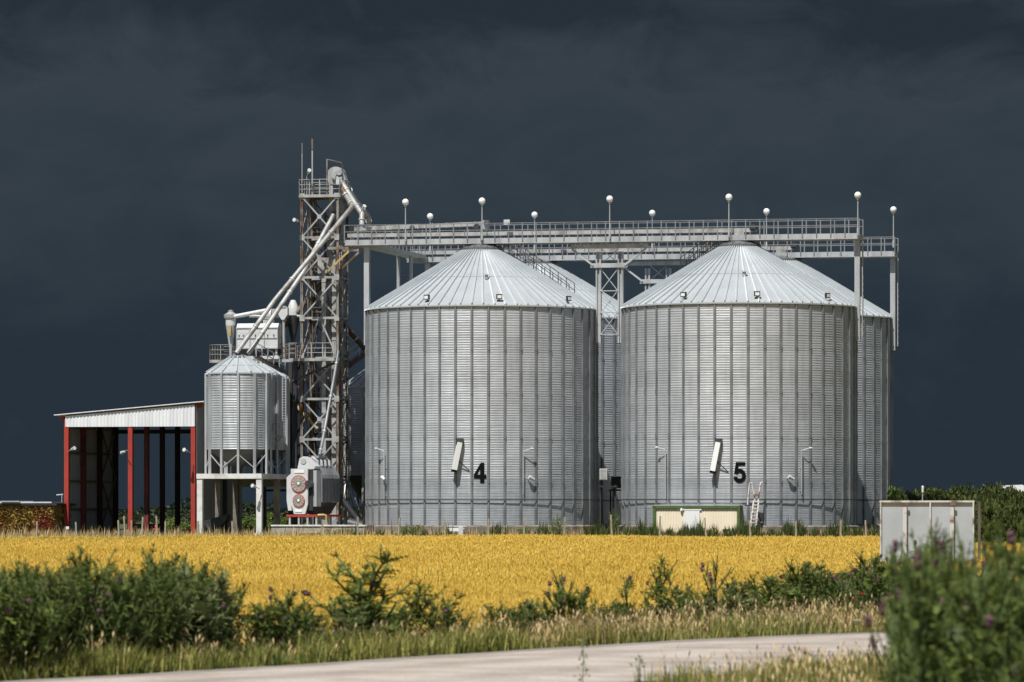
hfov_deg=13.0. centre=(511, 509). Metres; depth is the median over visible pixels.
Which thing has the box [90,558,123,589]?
thistle plant
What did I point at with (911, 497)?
hedge shrub
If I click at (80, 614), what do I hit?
thistle plant
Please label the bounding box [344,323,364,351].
spout pipe
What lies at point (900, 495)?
hedge shrub
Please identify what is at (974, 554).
thistle plant
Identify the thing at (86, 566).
thistle plant
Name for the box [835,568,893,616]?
thistle plant
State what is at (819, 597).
thistle plant
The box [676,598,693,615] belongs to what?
thistle plant
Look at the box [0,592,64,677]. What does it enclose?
thistle plant
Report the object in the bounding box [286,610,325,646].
thistle plant
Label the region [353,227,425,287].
link walkway
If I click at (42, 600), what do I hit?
thistle plant
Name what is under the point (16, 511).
climbing vine
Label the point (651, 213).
globe lamp
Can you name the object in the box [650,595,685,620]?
thistle plant
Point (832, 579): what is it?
thistle plant
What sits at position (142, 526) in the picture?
fence post
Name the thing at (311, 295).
spout pipe
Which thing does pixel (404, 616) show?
thistle plant
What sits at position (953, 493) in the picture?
hedge shrub
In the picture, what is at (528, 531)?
tall weed
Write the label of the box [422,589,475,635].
thistle plant
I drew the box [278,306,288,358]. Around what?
feed hopper
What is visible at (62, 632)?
thistle plant
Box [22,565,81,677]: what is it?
thistle plant
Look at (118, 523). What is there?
fence post
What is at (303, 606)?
thistle plant
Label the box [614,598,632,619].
thistle plant
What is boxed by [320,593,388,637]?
thistle plant
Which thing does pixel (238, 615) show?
thistle plant
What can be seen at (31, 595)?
thistle plant
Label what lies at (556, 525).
tall weed
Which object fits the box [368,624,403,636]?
thistle plant
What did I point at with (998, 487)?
hedge shrub
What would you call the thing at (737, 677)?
grass
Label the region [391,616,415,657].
thistle plant
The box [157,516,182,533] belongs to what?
light bush
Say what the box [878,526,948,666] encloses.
thistle plant
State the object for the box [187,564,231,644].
thistle plant
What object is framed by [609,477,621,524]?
aeration fan
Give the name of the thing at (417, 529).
tall weed
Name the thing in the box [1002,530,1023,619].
thistle plant
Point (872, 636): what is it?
thistle plant
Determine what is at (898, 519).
utility cabinet
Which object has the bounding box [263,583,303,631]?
thistle plant
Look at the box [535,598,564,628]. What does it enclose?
thistle plant
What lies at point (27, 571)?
thistle plant
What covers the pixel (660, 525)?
fence post
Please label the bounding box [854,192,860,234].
globe lamp
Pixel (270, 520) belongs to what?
light bush
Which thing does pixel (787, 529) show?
field edge weeds
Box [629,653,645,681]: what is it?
weed stalk
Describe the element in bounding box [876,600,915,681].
thistle plant
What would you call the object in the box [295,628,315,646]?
thistle plant
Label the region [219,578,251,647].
thistle plant
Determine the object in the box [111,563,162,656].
thistle plant
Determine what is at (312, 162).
aerial
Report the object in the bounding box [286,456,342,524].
grain dryer
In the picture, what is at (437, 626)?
thistle plant
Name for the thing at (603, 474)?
switch cabinet
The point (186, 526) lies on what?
light bush
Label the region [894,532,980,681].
thistle plant
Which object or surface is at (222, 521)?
hopper trolley
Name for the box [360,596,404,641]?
thistle plant
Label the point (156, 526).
fence post
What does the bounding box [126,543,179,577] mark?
thistle plant
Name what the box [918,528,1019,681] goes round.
thistle plant
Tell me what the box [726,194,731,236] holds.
globe lamp
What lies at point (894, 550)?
thistle plant
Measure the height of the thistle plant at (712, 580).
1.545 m
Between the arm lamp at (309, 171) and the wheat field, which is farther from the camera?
the arm lamp at (309, 171)
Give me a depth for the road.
56.64 m
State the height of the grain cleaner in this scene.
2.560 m
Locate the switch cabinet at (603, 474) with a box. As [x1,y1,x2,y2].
[599,469,616,524]
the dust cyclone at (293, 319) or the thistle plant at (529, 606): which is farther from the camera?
the dust cyclone at (293, 319)
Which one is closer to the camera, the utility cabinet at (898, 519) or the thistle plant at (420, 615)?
the thistle plant at (420, 615)
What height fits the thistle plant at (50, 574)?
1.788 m
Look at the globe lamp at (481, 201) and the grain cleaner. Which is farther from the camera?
the grain cleaner
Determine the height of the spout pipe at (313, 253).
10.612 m
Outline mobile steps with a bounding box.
[745,482,762,526]
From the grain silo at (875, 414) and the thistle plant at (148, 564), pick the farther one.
the grain silo at (875, 414)
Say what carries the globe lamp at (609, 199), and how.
on the conveyor bridge at (596, 242)
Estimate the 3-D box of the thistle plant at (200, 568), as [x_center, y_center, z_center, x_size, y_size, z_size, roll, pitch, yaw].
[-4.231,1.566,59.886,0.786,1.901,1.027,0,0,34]
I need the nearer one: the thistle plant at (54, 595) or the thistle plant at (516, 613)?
the thistle plant at (54, 595)
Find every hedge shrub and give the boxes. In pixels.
[894,486,921,497]
[897,489,905,498]
[900,489,925,500]
[923,485,954,500]
[928,483,980,504]
[955,481,981,500]
[960,495,1006,542]
[968,488,978,498]
[973,484,1002,504]
[974,497,1013,515]
[975,480,1007,499]
[988,481,1022,500]
[989,497,1017,510]
[996,494,1023,543]
[999,484,1023,505]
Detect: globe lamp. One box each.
[402,199,408,240]
[427,213,432,252]
[479,198,484,239]
[531,212,537,251]
[606,196,612,238]
[649,210,654,250]
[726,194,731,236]
[763,208,769,248]
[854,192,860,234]
[890,206,896,247]
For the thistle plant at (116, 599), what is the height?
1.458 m
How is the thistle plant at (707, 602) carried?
on the ground at (122, 525)
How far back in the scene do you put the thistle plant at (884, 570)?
84.13 m
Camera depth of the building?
316.40 m
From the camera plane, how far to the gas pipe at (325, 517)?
307.94 m
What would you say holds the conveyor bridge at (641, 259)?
on the grain silo at (875, 414)
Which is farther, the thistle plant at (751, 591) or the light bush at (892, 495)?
the light bush at (892, 495)
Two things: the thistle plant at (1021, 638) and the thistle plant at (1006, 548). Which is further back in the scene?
the thistle plant at (1006, 548)
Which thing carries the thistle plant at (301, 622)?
on the ground at (122, 525)
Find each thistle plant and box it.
[0,564,28,666]
[0,569,44,671]
[0,574,43,666]
[0,580,47,668]
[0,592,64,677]
[6,565,41,581]
[7,575,66,648]
[9,555,63,661]
[11,562,35,590]
[12,558,64,651]
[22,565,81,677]
[26,573,65,660]
[36,566,53,601]
[39,554,91,658]
[44,552,95,650]
[47,570,77,652]
[58,570,104,656]
[62,577,91,648]
[67,542,136,651]
[67,590,110,653]
[75,585,123,654]
[87,568,132,650]
[88,570,144,646]
[89,572,143,646]
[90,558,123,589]
[92,585,128,647]
[93,565,161,659]
[95,580,166,660]
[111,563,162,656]
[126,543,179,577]
[126,558,156,642]
[134,583,168,652]
[141,548,186,592]
[141,565,187,658]
[141,566,193,649]
[141,572,184,653]
[143,561,203,653]
[145,586,216,650]
[151,571,202,648]
[168,570,218,651]
[175,567,250,656]
[176,551,241,642]
[178,556,213,586]
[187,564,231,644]
[207,582,250,651]
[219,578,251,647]
[231,609,282,647]
[232,597,297,648]
[240,616,275,645]
[248,599,290,654]
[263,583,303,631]
[271,601,302,649]
[273,611,329,642]
[274,594,328,643]
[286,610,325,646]
[295,603,358,642]
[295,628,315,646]
[300,611,344,650]
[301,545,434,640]
[319,603,378,642]
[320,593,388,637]
[324,597,372,637]
[349,608,400,640]
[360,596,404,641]
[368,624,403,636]
[373,604,415,641]
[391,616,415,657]
[397,580,449,643]
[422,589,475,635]
[423,608,437,638]
[430,621,443,638]
[434,603,467,635]
[451,614,474,636]
[476,600,516,630]
[489,598,545,630]
[497,602,544,635]
[516,609,544,627]
[520,601,559,627]
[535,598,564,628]
[537,569,586,618]
[544,587,591,630]
[548,583,597,629]
[573,595,599,624]
[585,608,613,627]
[588,597,618,620]
[607,599,620,622]
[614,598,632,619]
[615,606,640,626]
[618,572,651,624]
[636,554,679,627]
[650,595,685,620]
[663,598,708,621]
[668,587,702,614]
[672,583,703,608]
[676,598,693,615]
[681,596,706,618]
[685,555,737,618]
[699,588,720,612]
[700,597,731,618]
[707,580,769,617]
[717,588,749,618]
[719,576,770,618]
[737,574,780,617]
[752,572,792,613]
[753,572,800,607]
[759,563,817,615]
[769,556,815,608]
[801,561,852,613]
[802,585,833,613]
[806,569,831,611]
[811,568,851,611]
[819,569,866,610]
[827,571,852,612]
[832,567,858,598]
[834,561,875,614]
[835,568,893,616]
[842,548,886,615]
[846,558,886,588]
[853,580,877,611]
[865,567,933,681]
[866,550,902,597]
[873,547,957,681]
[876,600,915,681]
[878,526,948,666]
[878,559,899,598]
[879,517,954,672]
[881,529,937,681]
[886,536,976,681]
[887,571,918,676]
[887,586,975,681]
[890,572,964,681]
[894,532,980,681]
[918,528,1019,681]
[927,530,976,665]
[931,545,1023,681]
[935,542,1018,678]
[937,520,1013,664]
[953,577,1023,681]
[957,515,1023,677]
[959,561,992,578]
[965,557,1023,665]
[970,531,1011,605]
[981,639,1023,681]
[991,531,1023,601]
[991,571,1023,681]
[998,565,1023,680]
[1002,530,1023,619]
[1008,534,1023,628]
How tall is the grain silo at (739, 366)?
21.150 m
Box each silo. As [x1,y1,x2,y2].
[205,353,271,473]
[224,358,289,473]
[344,339,364,520]
[364,244,599,534]
[523,258,620,530]
[617,233,860,533]
[776,255,893,531]
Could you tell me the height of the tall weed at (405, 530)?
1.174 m
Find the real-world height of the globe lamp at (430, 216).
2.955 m
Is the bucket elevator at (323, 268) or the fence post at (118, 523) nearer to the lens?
the fence post at (118, 523)
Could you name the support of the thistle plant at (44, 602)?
on the ground at (122, 525)
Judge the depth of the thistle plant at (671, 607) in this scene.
73.36 m
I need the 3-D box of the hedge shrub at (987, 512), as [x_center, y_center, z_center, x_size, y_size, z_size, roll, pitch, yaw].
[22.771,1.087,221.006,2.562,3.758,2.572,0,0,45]
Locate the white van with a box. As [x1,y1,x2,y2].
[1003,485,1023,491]
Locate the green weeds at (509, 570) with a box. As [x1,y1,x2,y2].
[23,540,841,601]
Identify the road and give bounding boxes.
[0,632,891,681]
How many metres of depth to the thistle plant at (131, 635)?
55.48 m
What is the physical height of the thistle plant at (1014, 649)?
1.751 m
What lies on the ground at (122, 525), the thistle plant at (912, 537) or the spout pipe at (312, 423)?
the thistle plant at (912, 537)
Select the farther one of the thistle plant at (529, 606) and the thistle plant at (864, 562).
the thistle plant at (864, 562)
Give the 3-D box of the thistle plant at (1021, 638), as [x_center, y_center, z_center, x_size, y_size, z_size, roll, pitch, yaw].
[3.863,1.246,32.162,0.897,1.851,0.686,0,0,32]
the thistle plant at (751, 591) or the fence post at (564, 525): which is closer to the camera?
the thistle plant at (751, 591)
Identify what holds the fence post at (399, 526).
on the ground at (122, 525)
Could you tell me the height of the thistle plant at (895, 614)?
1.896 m
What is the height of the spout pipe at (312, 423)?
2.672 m
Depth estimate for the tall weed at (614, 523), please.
299.89 m
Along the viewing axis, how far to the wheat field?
151.01 m
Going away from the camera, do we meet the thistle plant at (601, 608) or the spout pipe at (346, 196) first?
the thistle plant at (601, 608)
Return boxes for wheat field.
[0,532,1023,654]
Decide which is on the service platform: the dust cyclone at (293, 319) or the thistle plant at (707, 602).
the dust cyclone at (293, 319)
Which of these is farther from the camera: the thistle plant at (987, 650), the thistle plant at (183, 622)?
the thistle plant at (183, 622)
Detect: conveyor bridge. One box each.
[344,218,863,344]
[406,236,898,349]
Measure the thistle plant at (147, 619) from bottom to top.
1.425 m
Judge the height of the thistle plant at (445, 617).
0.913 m
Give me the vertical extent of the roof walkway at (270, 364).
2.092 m
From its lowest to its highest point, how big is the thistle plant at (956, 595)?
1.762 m
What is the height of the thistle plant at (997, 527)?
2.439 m
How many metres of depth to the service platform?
317.99 m
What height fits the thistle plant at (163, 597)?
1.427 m
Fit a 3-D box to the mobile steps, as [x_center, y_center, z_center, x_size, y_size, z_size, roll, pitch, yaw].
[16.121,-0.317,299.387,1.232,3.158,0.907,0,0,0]
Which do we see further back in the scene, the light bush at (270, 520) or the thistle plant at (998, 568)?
the light bush at (270, 520)
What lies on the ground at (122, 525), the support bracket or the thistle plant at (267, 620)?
the thistle plant at (267, 620)
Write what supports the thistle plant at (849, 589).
on the ground at (122, 525)
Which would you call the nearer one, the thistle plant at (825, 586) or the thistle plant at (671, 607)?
the thistle plant at (671, 607)
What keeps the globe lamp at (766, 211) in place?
on the conveyor bridge at (641, 259)
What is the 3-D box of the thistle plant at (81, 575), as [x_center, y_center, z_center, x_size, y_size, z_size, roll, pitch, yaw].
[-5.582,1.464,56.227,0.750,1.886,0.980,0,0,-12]
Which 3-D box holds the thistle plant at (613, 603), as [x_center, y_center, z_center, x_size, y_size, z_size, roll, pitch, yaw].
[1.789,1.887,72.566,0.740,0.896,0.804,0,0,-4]
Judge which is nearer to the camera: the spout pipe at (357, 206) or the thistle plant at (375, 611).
the thistle plant at (375, 611)
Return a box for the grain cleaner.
[236,323,285,358]
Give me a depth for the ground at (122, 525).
74.02 m
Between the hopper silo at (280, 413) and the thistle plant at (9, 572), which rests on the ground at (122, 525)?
the thistle plant at (9, 572)
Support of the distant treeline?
on the ground at (122, 525)
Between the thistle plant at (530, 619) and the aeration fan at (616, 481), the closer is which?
the thistle plant at (530, 619)
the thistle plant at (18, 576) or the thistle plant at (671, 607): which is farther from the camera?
the thistle plant at (671, 607)
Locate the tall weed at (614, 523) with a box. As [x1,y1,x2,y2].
[608,509,620,531]
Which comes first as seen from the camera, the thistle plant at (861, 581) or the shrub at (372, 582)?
the shrub at (372, 582)
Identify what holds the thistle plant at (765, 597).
on the ground at (122, 525)
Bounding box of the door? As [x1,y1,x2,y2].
[684,510,699,527]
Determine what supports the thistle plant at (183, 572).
on the ground at (122, 525)
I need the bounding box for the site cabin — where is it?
[652,505,743,532]
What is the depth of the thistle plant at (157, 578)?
58.40 m
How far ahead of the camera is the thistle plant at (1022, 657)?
31.45 m
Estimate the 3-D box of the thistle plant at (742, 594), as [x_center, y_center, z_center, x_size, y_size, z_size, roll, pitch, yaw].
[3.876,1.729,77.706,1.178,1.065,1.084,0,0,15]
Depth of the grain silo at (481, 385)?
305.30 m
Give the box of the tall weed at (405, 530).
[400,524,409,534]
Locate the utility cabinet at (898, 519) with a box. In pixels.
[879,501,980,563]
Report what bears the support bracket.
attached to the elevator tower
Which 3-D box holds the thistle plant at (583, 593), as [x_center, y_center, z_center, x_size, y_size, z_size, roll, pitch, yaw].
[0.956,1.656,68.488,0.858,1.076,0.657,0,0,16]
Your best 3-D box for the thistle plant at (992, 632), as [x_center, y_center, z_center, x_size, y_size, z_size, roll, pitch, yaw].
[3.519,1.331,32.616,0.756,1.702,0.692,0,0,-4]
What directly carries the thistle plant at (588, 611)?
on the ground at (122, 525)
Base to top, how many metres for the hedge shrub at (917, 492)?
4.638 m
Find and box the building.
[0,494,75,535]
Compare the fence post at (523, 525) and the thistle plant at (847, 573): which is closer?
the thistle plant at (847, 573)
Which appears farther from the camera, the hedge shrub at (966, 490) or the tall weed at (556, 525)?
the hedge shrub at (966, 490)
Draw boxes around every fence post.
[117,520,119,536]
[123,516,125,536]
[141,517,143,535]
[155,516,157,535]
[357,517,358,534]
[398,518,400,534]
[523,517,524,533]
[563,517,565,534]
[610,515,612,534]
[659,516,660,535]
[748,520,750,535]
[840,520,841,535]
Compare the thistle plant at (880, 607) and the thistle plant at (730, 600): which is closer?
the thistle plant at (880, 607)
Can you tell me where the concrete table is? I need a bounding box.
[196,474,292,535]
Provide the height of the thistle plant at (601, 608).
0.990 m
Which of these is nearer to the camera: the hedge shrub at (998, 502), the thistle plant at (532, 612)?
the thistle plant at (532, 612)
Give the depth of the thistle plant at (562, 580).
69.48 m
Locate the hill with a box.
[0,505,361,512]
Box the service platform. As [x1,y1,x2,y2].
[209,342,335,534]
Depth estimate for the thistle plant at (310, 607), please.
61.73 m
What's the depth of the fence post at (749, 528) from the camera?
290.18 m
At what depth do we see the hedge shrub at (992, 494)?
346.26 m
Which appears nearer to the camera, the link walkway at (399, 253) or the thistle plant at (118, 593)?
the thistle plant at (118, 593)
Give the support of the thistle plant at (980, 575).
on the ground at (122, 525)
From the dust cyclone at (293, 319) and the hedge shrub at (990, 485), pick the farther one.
the hedge shrub at (990, 485)
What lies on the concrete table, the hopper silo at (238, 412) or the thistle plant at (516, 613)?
the hopper silo at (238, 412)
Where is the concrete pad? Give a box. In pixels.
[271,525,374,535]
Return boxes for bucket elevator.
[318,255,335,524]
[326,159,347,524]
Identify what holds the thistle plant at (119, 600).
on the ground at (122, 525)
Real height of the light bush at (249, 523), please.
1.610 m
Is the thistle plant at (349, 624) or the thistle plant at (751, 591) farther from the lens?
the thistle plant at (751, 591)
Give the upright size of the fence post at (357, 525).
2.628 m
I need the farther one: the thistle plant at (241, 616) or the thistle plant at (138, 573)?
the thistle plant at (241, 616)
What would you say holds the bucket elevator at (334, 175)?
on the ground at (122, 525)
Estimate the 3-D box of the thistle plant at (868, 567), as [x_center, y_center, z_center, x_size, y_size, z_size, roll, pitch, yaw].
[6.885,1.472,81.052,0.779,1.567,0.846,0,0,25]
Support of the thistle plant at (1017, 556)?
on the ground at (122, 525)
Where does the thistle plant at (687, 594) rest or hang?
on the ground at (122, 525)
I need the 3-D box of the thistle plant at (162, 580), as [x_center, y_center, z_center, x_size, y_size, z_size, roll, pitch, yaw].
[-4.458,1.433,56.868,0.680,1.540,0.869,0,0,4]
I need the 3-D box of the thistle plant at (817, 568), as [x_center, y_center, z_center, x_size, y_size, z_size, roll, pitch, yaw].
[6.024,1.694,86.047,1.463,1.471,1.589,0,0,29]
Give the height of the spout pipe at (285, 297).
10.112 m
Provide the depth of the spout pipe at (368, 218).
324.67 m
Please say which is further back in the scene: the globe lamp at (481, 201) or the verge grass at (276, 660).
the globe lamp at (481, 201)
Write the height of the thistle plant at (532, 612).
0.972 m
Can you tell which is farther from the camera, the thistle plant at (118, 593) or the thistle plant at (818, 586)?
the thistle plant at (818, 586)
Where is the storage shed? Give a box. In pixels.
[55,401,241,535]
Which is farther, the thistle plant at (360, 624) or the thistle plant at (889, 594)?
the thistle plant at (360, 624)
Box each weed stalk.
[573,636,589,681]
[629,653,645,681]
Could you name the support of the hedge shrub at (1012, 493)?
on the ground at (122, 525)
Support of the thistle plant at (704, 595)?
on the ground at (122, 525)
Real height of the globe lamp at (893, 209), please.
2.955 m
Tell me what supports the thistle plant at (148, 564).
on the ground at (122, 525)
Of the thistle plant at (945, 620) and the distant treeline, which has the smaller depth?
the thistle plant at (945, 620)
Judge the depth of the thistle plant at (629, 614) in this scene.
71.09 m
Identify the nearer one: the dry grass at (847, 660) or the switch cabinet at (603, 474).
the dry grass at (847, 660)
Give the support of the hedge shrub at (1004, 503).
on the ground at (122, 525)
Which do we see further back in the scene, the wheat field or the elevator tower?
the elevator tower
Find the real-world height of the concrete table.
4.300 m
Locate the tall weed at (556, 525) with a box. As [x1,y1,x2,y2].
[550,513,562,534]
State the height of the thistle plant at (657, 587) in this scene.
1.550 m
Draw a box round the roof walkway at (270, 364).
[253,344,287,372]
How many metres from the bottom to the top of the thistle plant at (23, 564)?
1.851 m
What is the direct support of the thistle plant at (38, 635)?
on the ground at (122, 525)
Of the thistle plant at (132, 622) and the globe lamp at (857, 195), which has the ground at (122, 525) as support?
the thistle plant at (132, 622)
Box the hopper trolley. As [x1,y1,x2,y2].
[204,514,233,532]
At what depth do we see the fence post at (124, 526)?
293.29 m
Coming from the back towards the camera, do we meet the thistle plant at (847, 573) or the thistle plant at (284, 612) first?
the thistle plant at (847, 573)
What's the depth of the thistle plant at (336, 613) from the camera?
62.56 m
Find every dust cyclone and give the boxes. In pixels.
[224,308,299,355]
[286,300,299,357]
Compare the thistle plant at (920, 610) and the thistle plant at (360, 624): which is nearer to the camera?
the thistle plant at (920, 610)
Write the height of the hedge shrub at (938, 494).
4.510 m
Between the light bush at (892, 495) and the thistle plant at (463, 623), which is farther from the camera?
the light bush at (892, 495)
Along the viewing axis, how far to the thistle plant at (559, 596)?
68.52 m
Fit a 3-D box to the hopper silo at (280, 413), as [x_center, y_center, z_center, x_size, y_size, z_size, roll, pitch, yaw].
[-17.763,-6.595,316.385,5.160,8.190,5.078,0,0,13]
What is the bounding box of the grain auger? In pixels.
[339,493,364,524]
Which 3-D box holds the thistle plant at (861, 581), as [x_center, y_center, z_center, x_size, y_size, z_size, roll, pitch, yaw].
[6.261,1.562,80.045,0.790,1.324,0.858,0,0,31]
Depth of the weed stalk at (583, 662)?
50.00 m
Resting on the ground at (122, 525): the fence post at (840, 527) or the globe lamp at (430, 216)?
the fence post at (840, 527)
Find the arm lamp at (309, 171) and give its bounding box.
[306,168,310,194]
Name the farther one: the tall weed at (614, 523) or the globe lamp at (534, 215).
the globe lamp at (534, 215)
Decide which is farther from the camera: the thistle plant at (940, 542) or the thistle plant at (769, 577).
the thistle plant at (769, 577)
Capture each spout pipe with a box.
[235,204,354,353]
[246,213,335,354]
[285,280,327,327]
[298,406,318,429]
[318,351,339,455]
[340,180,364,225]
[340,187,353,205]
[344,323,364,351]
[346,183,371,225]
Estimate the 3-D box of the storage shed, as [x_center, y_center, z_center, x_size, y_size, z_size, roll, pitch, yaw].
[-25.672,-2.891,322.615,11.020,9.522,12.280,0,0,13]
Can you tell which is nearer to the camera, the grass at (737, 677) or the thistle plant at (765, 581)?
the grass at (737, 677)
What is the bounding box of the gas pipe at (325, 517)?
[318,514,326,524]
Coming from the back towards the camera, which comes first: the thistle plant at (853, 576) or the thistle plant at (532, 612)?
the thistle plant at (853, 576)
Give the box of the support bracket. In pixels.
[327,247,363,271]
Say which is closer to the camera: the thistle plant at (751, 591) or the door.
the thistle plant at (751, 591)
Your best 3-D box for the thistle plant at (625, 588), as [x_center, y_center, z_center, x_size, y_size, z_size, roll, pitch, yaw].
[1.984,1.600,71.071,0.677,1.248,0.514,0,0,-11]
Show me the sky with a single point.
(154, 154)
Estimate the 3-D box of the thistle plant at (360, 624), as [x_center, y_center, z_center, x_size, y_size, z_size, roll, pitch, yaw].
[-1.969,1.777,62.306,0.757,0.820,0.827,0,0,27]
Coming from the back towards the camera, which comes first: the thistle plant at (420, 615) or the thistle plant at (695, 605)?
the thistle plant at (695, 605)
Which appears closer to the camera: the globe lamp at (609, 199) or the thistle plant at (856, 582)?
the thistle plant at (856, 582)
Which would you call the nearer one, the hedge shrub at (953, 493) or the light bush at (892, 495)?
the light bush at (892, 495)
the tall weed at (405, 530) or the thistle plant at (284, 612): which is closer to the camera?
the thistle plant at (284, 612)
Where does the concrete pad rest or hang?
on the ground at (122, 525)
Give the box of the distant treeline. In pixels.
[119,497,364,523]
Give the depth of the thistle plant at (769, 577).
86.47 m
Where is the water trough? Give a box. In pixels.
[447,526,465,534]
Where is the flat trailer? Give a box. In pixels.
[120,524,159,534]
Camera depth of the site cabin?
299.85 m
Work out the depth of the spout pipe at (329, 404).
314.44 m
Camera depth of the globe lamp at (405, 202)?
312.08 m
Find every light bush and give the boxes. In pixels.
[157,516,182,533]
[170,521,190,532]
[242,516,255,532]
[254,512,287,530]
[884,485,908,500]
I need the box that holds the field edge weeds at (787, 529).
[342,514,879,536]
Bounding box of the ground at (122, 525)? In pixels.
[3,513,885,681]
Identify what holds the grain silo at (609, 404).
on the ground at (122, 525)
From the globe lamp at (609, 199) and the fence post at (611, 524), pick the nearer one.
the fence post at (611, 524)
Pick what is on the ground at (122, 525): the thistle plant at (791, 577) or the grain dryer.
the thistle plant at (791, 577)
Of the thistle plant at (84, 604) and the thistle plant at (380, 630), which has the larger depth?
the thistle plant at (380, 630)
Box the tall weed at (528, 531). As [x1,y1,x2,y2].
[517,526,530,533]
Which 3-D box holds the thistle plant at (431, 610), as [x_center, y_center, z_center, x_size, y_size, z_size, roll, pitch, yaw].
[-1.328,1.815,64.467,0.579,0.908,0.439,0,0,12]
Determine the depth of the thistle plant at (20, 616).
52.94 m
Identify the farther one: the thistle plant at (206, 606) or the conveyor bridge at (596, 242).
the conveyor bridge at (596, 242)
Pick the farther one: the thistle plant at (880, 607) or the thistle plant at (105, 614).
the thistle plant at (105, 614)
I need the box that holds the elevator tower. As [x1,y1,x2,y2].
[299,179,350,524]
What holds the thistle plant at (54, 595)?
on the ground at (122, 525)
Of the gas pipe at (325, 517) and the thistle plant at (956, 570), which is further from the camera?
the gas pipe at (325, 517)
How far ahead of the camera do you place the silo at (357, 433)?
324.97 m
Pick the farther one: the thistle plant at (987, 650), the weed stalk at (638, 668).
the weed stalk at (638, 668)
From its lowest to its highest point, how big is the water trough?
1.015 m
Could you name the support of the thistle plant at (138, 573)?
on the ground at (122, 525)
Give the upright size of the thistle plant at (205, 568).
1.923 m
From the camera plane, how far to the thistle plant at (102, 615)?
55.12 m
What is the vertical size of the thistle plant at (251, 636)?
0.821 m
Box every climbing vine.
[0,505,71,535]
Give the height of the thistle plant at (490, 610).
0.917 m
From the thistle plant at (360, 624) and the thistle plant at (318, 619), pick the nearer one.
the thistle plant at (318, 619)
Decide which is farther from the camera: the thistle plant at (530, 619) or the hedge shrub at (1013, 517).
the hedge shrub at (1013, 517)
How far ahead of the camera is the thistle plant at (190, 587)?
57.98 m
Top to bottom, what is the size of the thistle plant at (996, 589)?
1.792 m
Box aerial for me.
[311,139,312,193]
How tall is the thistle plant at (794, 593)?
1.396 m
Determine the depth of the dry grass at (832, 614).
68.92 m
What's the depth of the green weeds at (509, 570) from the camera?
119.67 m
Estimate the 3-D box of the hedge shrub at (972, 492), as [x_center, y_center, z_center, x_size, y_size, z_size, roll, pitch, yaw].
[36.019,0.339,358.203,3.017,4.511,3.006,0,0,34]
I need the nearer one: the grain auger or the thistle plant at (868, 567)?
the thistle plant at (868, 567)
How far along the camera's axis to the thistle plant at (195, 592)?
57.82 m
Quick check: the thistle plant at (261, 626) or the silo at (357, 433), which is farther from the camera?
the silo at (357, 433)
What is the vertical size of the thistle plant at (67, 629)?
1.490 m
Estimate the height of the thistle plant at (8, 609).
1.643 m
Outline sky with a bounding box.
[0,0,1023,508]
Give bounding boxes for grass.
[0,523,879,538]
[0,592,990,678]
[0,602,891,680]
[0,603,890,680]
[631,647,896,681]
[634,645,896,681]
[656,639,956,681]
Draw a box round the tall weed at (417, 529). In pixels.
[408,523,422,535]
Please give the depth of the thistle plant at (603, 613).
70.42 m

